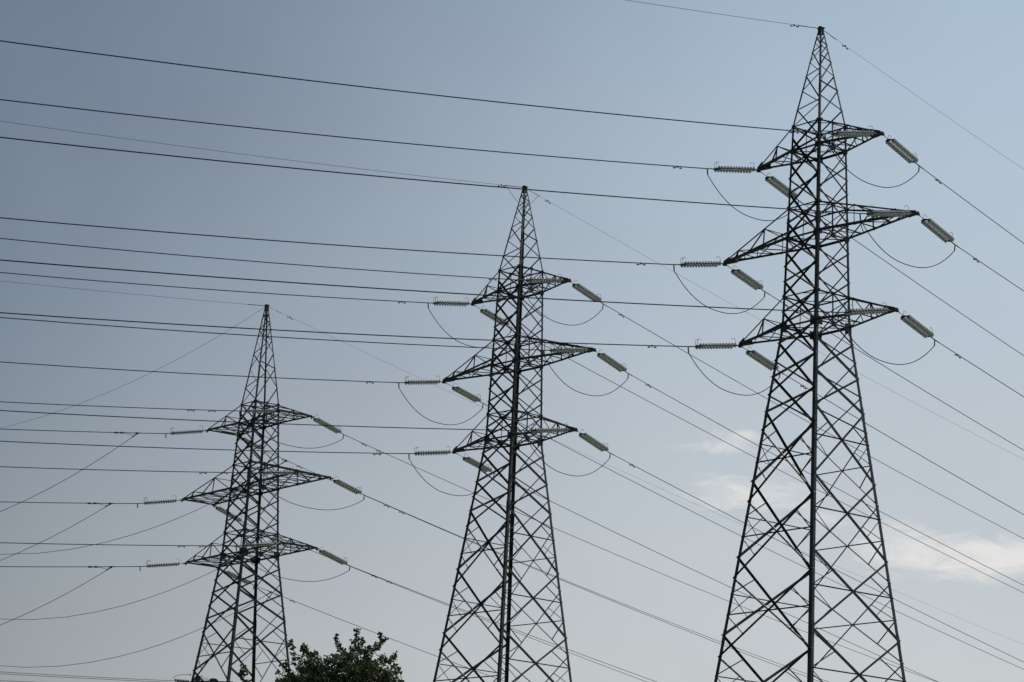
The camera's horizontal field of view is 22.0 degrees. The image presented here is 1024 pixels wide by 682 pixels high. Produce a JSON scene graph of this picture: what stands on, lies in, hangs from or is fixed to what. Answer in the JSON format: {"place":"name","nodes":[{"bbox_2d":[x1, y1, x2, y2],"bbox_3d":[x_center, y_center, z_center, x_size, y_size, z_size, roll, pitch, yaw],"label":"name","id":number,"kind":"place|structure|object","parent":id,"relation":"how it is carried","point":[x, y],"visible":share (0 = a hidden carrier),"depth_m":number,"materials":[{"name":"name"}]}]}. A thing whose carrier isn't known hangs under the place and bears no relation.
{"place":"outdoors","nodes":[
{"label":"outdoors","id":0,"kind":"place"},
{"bbox_2d":[237,663,248,681],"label":"broadleaf tree","id":1,"kind":"object","parent":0,"point":[243,671],"visible":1,"depth_m":75.49,"materials":[{"name":"green plant"}]},
{"bbox_2d":[275,628,404,681],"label":"broadleaf tree","id":2,"kind":"object","parent":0,"point":[361,669],"visible":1,"depth_m":74.23,"materials":[{"name":"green plant"}]},
{"bbox_2d":[0,0,1023,681],"label":"sky","id":3,"kind":"structure","parent":0,"point":[963,58],"materials":[{"name":"blue"}]},
{"label":"ground","id":4,"kind":"structure","parent":0,"visible":0},
{"bbox_2d":[194,676,232,681],"bbox_3d":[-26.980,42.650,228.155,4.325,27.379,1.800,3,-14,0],"label":"tree","id":5,"kind":"object","parent":4,"relation":"on","point":[197,679],"visible":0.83,"depth_m":231.18,"materials":[{"name":"plant"}]},
{"bbox_2d":[180,304,333,681],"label":"pylon","id":6,"kind":"object","parent":4,"relation":"on","point":[245,551],"visible":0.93,"depth_m":208.10,"materials":[{"name":"metal"}]},
{"bbox_2d":[7,672,190,681],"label":"conductor","id":7,"kind":"object","parent":6,"relation":"attached to","point":[107,677],"visible":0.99,"depth_m":227.67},
{"bbox_2d":[3,307,264,427],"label":"earth wire","id":8,"kind":"object","parent":6,"relation":"attached to","point":[138,378],"visible":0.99,"depth_m":215.86,"materials":[{"name":"metal"}]},
{"bbox_2d":[5,281,264,305],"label":"earth wire","id":9,"kind":"object","parent":6,"relation":"attached to","point":[138,294],"visible":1,"depth_m":207.65,"materials":[{"name":"metal"}]},
{"bbox_2d":[144,495,181,504],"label":"insulator string","id":10,"kind":"object","parent":6,"relation":"attached to","point":[161,501],"visible":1,"depth_m":213.94,"materials":[{"name":"grey glass"}]},
{"bbox_2d":[0,501,143,507],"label":"conductor","id":11,"kind":"object","parent":10,"relation":"attached to","point":[85,503],"visible":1,"depth_m":209.97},
{"bbox_2d":[0,502,114,560],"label":"tap line","id":12,"kind":"object","parent":11,"relation":"attached to","point":[71,526],"visible":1,"depth_m":212.59,"materials":[{"name":"metal"}]},
{"bbox_2d":[146,558,184,567],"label":"insulator string","id":13,"kind":"object","parent":6,"relation":"attached to","point":[162,565],"visible":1,"depth_m":211.46,"materials":[{"name":"grey glass"}]},
{"bbox_2d":[0,566,145,570],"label":"conductor","id":14,"kind":"object","parent":13,"relation":"attached to","point":[71,566],"visible":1,"depth_m":207.78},
{"bbox_2d":[1,566,114,624],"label":"tap line","id":15,"kind":"object","parent":14,"relation":"attached to","point":[71,590],"visible":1,"depth_m":210.23,"materials":[{"name":"grey metal"}]},
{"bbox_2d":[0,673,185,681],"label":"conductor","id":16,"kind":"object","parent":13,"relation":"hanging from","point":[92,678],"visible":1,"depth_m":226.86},
{"bbox_2d":[170,426,203,434],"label":"insulator string","id":17,"kind":"object","parent":6,"relation":"attached to","point":[187,431],"visible":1,"depth_m":212.60,"materials":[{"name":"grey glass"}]},
{"bbox_2d":[3,429,169,437],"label":"conductor","id":18,"kind":"object","parent":17,"relation":"attached to","point":[86,431],"visible":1,"depth_m":208.43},
{"bbox_2d":[0,432,140,511],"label":"tap line","id":19,"kind":"object","parent":18,"relation":"attached to","point":[137,433],"visible":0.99,"depth_m":211.61,"materials":[{"name":"grey metal"}]},
{"bbox_2d":[215,504,241,521],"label":"insulator string","id":20,"kind":"object","parent":6,"relation":"attached to","point":[222,509],"visible":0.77,"depth_m":217.54,"materials":[{"name":"grey glass"}]},
{"bbox_2d":[241,521,646,681],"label":"conductor","id":21,"kind":"object","parent":20,"relation":"attached to","point":[452,607],"visible":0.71,"depth_m":235.99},
{"bbox_2d":[14,535,276,619],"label":"tap line","id":22,"kind":"object","parent":21,"relation":"attached to","point":[126,604],"visible":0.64,"depth_m":225.89,"materials":[{"name":"grey metal"}]},
{"bbox_2d":[217,568,250,583],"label":"insulator string","id":23,"kind":"object","parent":6,"relation":"attached to","point":[235,576],"visible":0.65,"depth_m":215.50,"materials":[{"name":"grey glass"}]},
{"bbox_2d":[252,584,502,680],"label":"conductor","id":24,"kind":"object","parent":23,"relation":"attached to","point":[364,628],"visible":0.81,"depth_m":225.26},
{"bbox_2d":[0,590,272,667],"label":"tap line","id":25,"kind":"object","parent":24,"relation":"attached to","point":[144,649],"visible":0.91,"depth_m":222.02,"materials":[{"name":"grey metal"}]},
{"bbox_2d":[240,437,260,449],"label":"insulator string","id":26,"kind":"object","parent":6,"relation":"attached to","point":[247,441],"visible":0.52,"depth_m":216.30,"materials":[{"name":"grey glass"}]},
{"bbox_2d":[263,451,827,681],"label":"conductor","id":27,"kind":"object","parent":26,"relation":"attached to","point":[541,570],"visible":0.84,"depth_m":242.34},
{"bbox_2d":[0,459,287,554],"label":"tap line","id":28,"kind":"object","parent":27,"relation":"attached to","point":[144,530],"visible":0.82,"depth_m":223.07,"materials":[{"name":"grey metal"}]},
{"bbox_2d":[244,405,276,412],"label":"insulator string","id":29,"kind":"object","parent":6,"relation":"attached to","point":[259,411],"visible":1,"depth_m":204.06,"materials":[{"name":"grey glass"}]},
{"bbox_2d":[0,401,239,415],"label":"conductor","id":30,"kind":"object","parent":29,"relation":"attached to","point":[127,407],"visible":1,"depth_m":199.07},
{"bbox_2d":[240,416,341,448],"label":"jumper loop","id":31,"kind":"object","parent":30,"relation":"attached to","point":[285,444],"visible":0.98,"depth_m":205.38,"materials":[{"name":"metal"}]},
{"bbox_2d":[243,539,282,547],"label":"insulator string","id":32,"kind":"object","parent":6,"relation":"attached to","point":[261,544],"visible":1,"depth_m":199.76,"materials":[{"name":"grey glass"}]},
{"bbox_2d":[0,542,242,550],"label":"conductor","id":33,"kind":"object","parent":32,"relation":"attached to","point":[135,545],"visible":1,"depth_m":195.59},
{"bbox_2d":[237,551,349,581],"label":"jumper loop","id":34,"kind":"object","parent":33,"relation":"attached to","point":[286,578],"visible":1,"depth_m":201.28,"materials":[{"name":"metal"}]},
{"bbox_2d":[259,467,297,474],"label":"insulator string","id":35,"kind":"object","parent":6,"relation":"attached to","point":[275,472],"visible":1,"depth_m":200.17,"materials":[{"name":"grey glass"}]},
{"bbox_2d":[0,466,259,477],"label":"conductor","id":36,"kind":"object","parent":35,"relation":"attached to","point":[140,470],"visible":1,"depth_m":194.98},
{"bbox_2d":[259,481,362,509],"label":"jumper loop","id":37,"kind":"object","parent":36,"relation":"attached to","point":[303,506],"visible":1,"depth_m":201.51,"materials":[{"name":"metal"}]},
{"bbox_2d":[313,415,341,433],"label":"insulator string","id":38,"kind":"object","parent":6,"relation":"attached to","point":[319,421],"visible":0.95,"depth_m":207.73,"materials":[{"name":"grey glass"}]},
{"bbox_2d":[341,433,935,681],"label":"conductor","id":39,"kind":"object","parent":38,"relation":"attached to","point":[599,547],"visible":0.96,"depth_m":230.00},
{"bbox_2d":[318,546,347,564],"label":"insulator string","id":40,"kind":"object","parent":6,"relation":"attached to","point":[339,560],"visible":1,"depth_m":203.65,"materials":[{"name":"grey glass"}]},
{"bbox_2d":[346,564,655,681],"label":"conductor","id":41,"kind":"object","parent":40,"relation":"attached to","point":[486,618],"visible":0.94,"depth_m":215.04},
{"bbox_2d":[333,476,361,493],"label":"insulator string","id":42,"kind":"object","parent":6,"relation":"attached to","point":[346,486],"visible":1,"depth_m":203.90,"materials":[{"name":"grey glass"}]},
{"bbox_2d":[361,493,819,681],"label":"conductor","id":43,"kind":"object","parent":42,"relation":"attached to","point":[565,581],"visible":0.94,"depth_m":222.11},
{"bbox_2d":[269,307,1023,644],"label":"earth wire","id":44,"kind":"object","parent":6,"relation":"attached to","point":[627,473],"visible":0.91,"depth_m":238.31,"materials":[{"name":"grey metal"}]},
{"bbox_2d":[433,185,595,681],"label":"pylon","id":45,"kind":"object","parent":4,"relation":"on","point":[513,436],"visible":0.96,"depth_m":182.55,"materials":[{"name":"metal"}]},
{"bbox_2d":[2,121,522,210],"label":"earth wire","id":46,"kind":"object","parent":45,"relation":"attached to","point":[285,159],"visible":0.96,"depth_m":178.19,"materials":[{"name":"grey metal"}]},
{"bbox_2d":[405,376,440,384],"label":"insulator string","id":47,"kind":"object","parent":45,"relation":"attached to","point":[413,382],"visible":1,"depth_m":188.74,"materials":[{"name":"grey glass"}]},
{"bbox_2d":[0,361,404,387],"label":"conductor","id":48,"kind":"object","parent":47,"relation":"attached to","point":[207,374],"visible":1,"depth_m":180.64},
{"bbox_2d":[398,387,482,424],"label":"jumper loop","id":49,"kind":"object","parent":48,"relation":"hanging from","point":[437,422],"visible":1,"depth_m":189.60,"materials":[{"name":"metal"}]},
{"bbox_2d":[414,446,451,455],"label":"insulator string","id":50,"kind":"object","parent":45,"relation":"attached to","point":[438,452],"visible":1,"depth_m":186.43,"materials":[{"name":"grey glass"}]},
{"bbox_2d":[0,441,414,458],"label":"conductor","id":51,"kind":"object","parent":50,"relation":"attached to","point":[212,449],"visible":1,"depth_m":178.17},
{"bbox_2d":[408,458,473,495],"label":"jumper loop","id":52,"kind":"object","parent":51,"relation":"hanging from","point":[435,488],"visible":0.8,"depth_m":186.68,"materials":[{"name":"metal"}]},
{"bbox_2d":[433,297,469,306],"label":"insulator string","id":53,"kind":"object","parent":45,"relation":"attached to","point":[452,303],"visible":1,"depth_m":188.12,"materials":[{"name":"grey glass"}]},
{"bbox_2d":[0,272,431,307],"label":"conductor","id":54,"kind":"object","parent":53,"relation":"attached to","point":[220,290],"visible":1,"depth_m":179.34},
{"bbox_2d":[428,308,510,346],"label":"jumper loop","id":55,"kind":"object","parent":54,"relation":"hanging from","point":[455,339],"visible":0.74,"depth_m":188.29,"materials":[{"name":"metal"}]},
{"bbox_2d":[445,382,480,401],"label":"insulator string","id":56,"kind":"object","parent":45,"relation":"attached to","point":[465,393],"visible":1,"depth_m":191.36,"materials":[{"name":"grey glass"}]},
{"bbox_2d":[480,401,1022,668],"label":"conductor","id":57,"kind":"object","parent":56,"relation":"attached to","point":[744,537],"visible":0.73,"depth_m":214.61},
{"bbox_2d":[456,453,491,471],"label":"insulator string","id":58,"kind":"object","parent":45,"relation":"attached to","point":[474,462],"visible":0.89,"depth_m":188.95,"materials":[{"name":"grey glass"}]},
{"bbox_2d":[491,471,937,681],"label":"conductor","id":59,"kind":"object","parent":58,"relation":"attached to","point":[703,574],"visible":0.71,"depth_m":207.02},
{"bbox_2d":[474,305,508,325],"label":"insulator string","id":60,"kind":"object","parent":45,"relation":"attached to","point":[489,314],"visible":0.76,"depth_m":190.35,"materials":[{"name":"grey glass"}]},
{"bbox_2d":[508,325,1023,592],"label":"conductor","id":61,"kind":"object","parent":60,"relation":"attached to","point":[761,460],"visible":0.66,"depth_m":212.76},
{"bbox_2d":[526,273,567,282],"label":"insulator string","id":62,"kind":"object","parent":45,"relation":"attached to","point":[543,280],"visible":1,"depth_m":180.70,"materials":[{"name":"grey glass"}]},
{"bbox_2d":[0,238,525,284],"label":"conductor","id":63,"kind":"object","parent":62,"relation":"attached to","point":[265,262],"visible":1,"depth_m":170.41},
{"bbox_2d":[519,285,601,325],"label":"jumper loop","id":64,"kind":"object","parent":63,"relation":"attached to","point":[555,321],"visible":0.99,"depth_m":181.12,"materials":[{"name":"metal"}]},
{"bbox_2d":[531,423,574,432],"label":"insulator string","id":65,"kind":"object","parent":45,"relation":"attached to","point":[546,430],"visible":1,"depth_m":177.18,"materials":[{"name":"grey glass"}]},
{"bbox_2d":[0,410,530,435],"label":"conductor","id":66,"kind":"object","parent":65,"relation":"attached to","point":[267,423],"visible":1,"depth_m":166.97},
{"bbox_2d":[525,436,609,475],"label":"jumper loop","id":67,"kind":"object","parent":66,"relation":"hanging from","point":[558,471],"visible":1,"depth_m":177.62,"materials":[{"name":"metal"}]},
{"bbox_2d":[550,343,592,352],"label":"insulator string","id":68,"kind":"object","parent":45,"relation":"attached to","point":[567,350],"visible":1,"depth_m":177.41,"materials":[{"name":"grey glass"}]},
{"bbox_2d":[0,317,549,354],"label":"conductor","id":69,"kind":"object","parent":68,"relation":"attached to","point":[274,336],"visible":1,"depth_m":166.69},
{"bbox_2d":[543,355,627,395],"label":"jumper loop","id":70,"kind":"object","parent":69,"relation":"hanging from","point":[577,391],"visible":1,"depth_m":177.85,"materials":[{"name":"metal"}]},
{"bbox_2d":[571,280,601,300],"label":"insulator string","id":71,"kind":"object","parent":45,"relation":"attached to","point":[585,291],"visible":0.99,"depth_m":183.06,"materials":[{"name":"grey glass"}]},
{"bbox_2d":[600,302,1023,538],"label":"conductor","id":72,"kind":"object","parent":71,"relation":"attached to","point":[623,316],"visible":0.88,"depth_m":199.68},
{"bbox_2d":[579,432,608,451],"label":"insulator string","id":73,"kind":"object","parent":45,"relation":"attached to","point":[588,438],"visible":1,"depth_m":179.59,"materials":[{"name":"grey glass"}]},
{"bbox_2d":[607,451,1022,661],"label":"conductor","id":74,"kind":"object","parent":73,"relation":"attached to","point":[630,464],"visible":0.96,"depth_m":194.74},
{"bbox_2d":[596,350,626,371],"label":"insulator string","id":75,"kind":"object","parent":45,"relation":"attached to","point":[612,362],"visible":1,"depth_m":179.78,"materials":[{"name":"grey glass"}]},
{"bbox_2d":[625,371,1023,585],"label":"conductor","id":76,"kind":"object","parent":75,"relation":"attached to","point":[807,472],"visible":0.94,"depth_m":195.78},
{"bbox_2d":[524,190,1008,451],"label":"earth wire","id":77,"kind":"object","parent":45,"relation":"attached to","point":[714,294],"visible":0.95,"depth_m":200.37,"materials":[{"name":"grey metal"}]},
{"bbox_2d":[714,26,919,681],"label":"pylon","id":78,"kind":"object","parent":4,"relation":"on","point":[815,321],"visible":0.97,"depth_m":151.43,"materials":[{"name":"metal"}]},
{"bbox_2d":[680,256,721,267],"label":"insulator string","id":79,"kind":"object","parent":78,"relation":"attached to","point":[693,264],"visible":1,"depth_m":158.64,"materials":[{"name":"grey glass"}]},
{"bbox_2d":[0,217,680,270],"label":"conductor","id":80,"kind":"object","parent":79,"relation":"attached to","point":[640,263],"visible":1,"depth_m":147.11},
{"bbox_2d":[674,271,764,313],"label":"jumper loop","id":81,"kind":"object","parent":80,"relation":"attached to","point":[713,309],"visible":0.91,"depth_m":159.59,"materials":[{"name":"metal"}]},
{"bbox_2d":[695,338,738,348],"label":"insulator string","id":82,"kind":"object","parent":78,"relation":"attached to","point":[715,345],"visible":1,"depth_m":156.22,"materials":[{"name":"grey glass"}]},
{"bbox_2d":[0,312,695,352],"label":"conductor","id":83,"kind":"object","parent":82,"relation":"attached to","point":[345,333],"visible":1,"depth_m":144.51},
{"bbox_2d":[688,353,779,395],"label":"jumper loop","id":84,"kind":"object","parent":83,"relation":"attached to","point":[723,389],"visible":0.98,"depth_m":156.63,"materials":[{"name":"metal"}]},
{"bbox_2d":[627,0,818,28],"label":"earth wire","id":85,"kind":"object","parent":78,"relation":"attached to","point":[791,25],"visible":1,"depth_m":154.44,"materials":[{"name":"grey metal"}]},
{"bbox_2d":[713,161,757,172],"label":"insulator string","id":86,"kind":"object","parent":78,"relation":"attached to","point":[733,169],"visible":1,"depth_m":157.89,"materials":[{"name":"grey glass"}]},
{"bbox_2d":[0,99,714,173],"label":"conductor","id":87,"kind":"object","parent":86,"relation":"attached to","point":[355,138],"visible":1,"depth_m":145.78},
{"bbox_2d":[707,174,796,220],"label":"jumper loop","id":88,"kind":"object","parent":87,"relation":"attached to","point":[741,212],"visible":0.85,"depth_m":158.26,"materials":[{"name":"metal"}]},
{"bbox_2d":[727,265,763,289],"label":"insulator string","id":89,"kind":"object","parent":78,"relation":"attached to","point":[753,283],"visible":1,"depth_m":161.05,"materials":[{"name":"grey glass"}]},
{"bbox_2d":[761,289,1022,449],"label":"conductor","id":90,"kind":"object","parent":89,"relation":"attached to","point":[891,370],"visible":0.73,"depth_m":172.80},
{"bbox_2d":[742,346,778,370],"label":"insulator string","id":91,"kind":"object","parent":78,"relation":"attached to","point":[761,359],"visible":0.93,"depth_m":158.53,"materials":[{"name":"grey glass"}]},
{"bbox_2d":[777,369,1023,514],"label":"conductor","id":92,"kind":"object","parent":91,"relation":"attached to","point":[801,385],"visible":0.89,"depth_m":169.15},
{"bbox_2d":[760,171,796,197],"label":"insulator string","id":93,"kind":"object","parent":78,"relation":"attached to","point":[778,185],"visible":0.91,"depth_m":160.19,"materials":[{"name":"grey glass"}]},
{"bbox_2d":[797,199,1023,355],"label":"conductor","id":94,"kind":"object","parent":93,"relation":"attached to","point":[914,281],"visible":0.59,"depth_m":171.00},
{"bbox_2d":[831,125,880,136],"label":"insulator string","id":95,"kind":"object","parent":78,"relation":"attached to","point":[854,133],"visible":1,"depth_m":150.09,"materials":[{"name":"grey glass"}]},
{"bbox_2d":[0,40,832,139],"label":"conductor","id":96,"kind":"object","parent":95,"relation":"attached to","point":[797,132],"visible":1,"depth_m":136.55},
{"bbox_2d":[825,140,918,187],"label":"jumper loop","id":97,"kind":"object","parent":96,"relation":"attached to","point":[862,180],"visible":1,"depth_m":150.63,"materials":[{"name":"grey metal"}]},
{"bbox_2d":[845,302,894,314],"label":"insulator string","id":98,"kind":"object","parent":78,"relation":"attached to","point":[866,311],"visible":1,"depth_m":146.55,"materials":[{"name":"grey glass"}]},
{"bbox_2d":[0,259,845,318],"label":"conductor","id":99,"kind":"object","parent":98,"relation":"attached to","point":[801,311],"visible":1,"depth_m":133.08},
{"bbox_2d":[838,319,933,364],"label":"jumper loop","id":100,"kind":"object","parent":99,"relation":"attached to","point":[876,358],"visible":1,"depth_m":147.09,"materials":[{"name":"grey metal"}]},
{"bbox_2d":[866,205,915,216],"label":"insulator string","id":101,"kind":"object","parent":78,"relation":"attached to","point":[888,213],"visible":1,"depth_m":146.79,"materials":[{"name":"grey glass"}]},
{"bbox_2d":[0,137,867,219],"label":"conductor","id":102,"kind":"object","parent":101,"relation":"attached to","point":[825,211],"visible":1,"depth_m":132.90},
{"bbox_2d":[860,220,954,267],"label":"jumper loop","id":103,"kind":"object","parent":102,"relation":"attached to","point":[899,261],"visible":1,"depth_m":147.46,"materials":[{"name":"grey metal"}]},
{"bbox_2d":[884,135,918,163],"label":"insulator string","id":104,"kind":"object","parent":78,"relation":"attached to","point":[901,150],"visible":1,"depth_m":152.55,"materials":[{"name":"grey glass"}]},
{"bbox_2d":[916,163,1023,243],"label":"conductor","id":105,"kind":"object","parent":104,"relation":"attached to","point":[936,179],"visible":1,"depth_m":157.03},
{"bbox_2d":[898,311,933,337],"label":"insulator string","id":106,"kind":"object","parent":78,"relation":"attached to","point":[917,326],"visible":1,"depth_m":149.08,"materials":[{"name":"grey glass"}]},
{"bbox_2d":[931,337,1023,396],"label":"conductor","id":107,"kind":"object","parent":106,"relation":"attached to","point":[958,355],"visible":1,"depth_m":152.74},
{"bbox_2d":[824,31,1022,168],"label":"earth wire","id":108,"kind":"object","parent":78,"relation":"attached to","point":[903,86],"visible":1,"depth_m":162.17,"materials":[{"name":"metal"}]},
{"bbox_2d":[919,214,954,242],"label":"insulator string","id":109,"kind":"object","parent":78,"relation":"attached to","point":[935,228],"visible":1,"depth_m":149.21,"materials":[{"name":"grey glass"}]},
{"bbox_2d":[951,242,1023,290],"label":"conductor","id":110,"kind":"object","parent":109,"relation":"attached to","point":[976,259],"visible":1,"depth_m":152.25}
]}

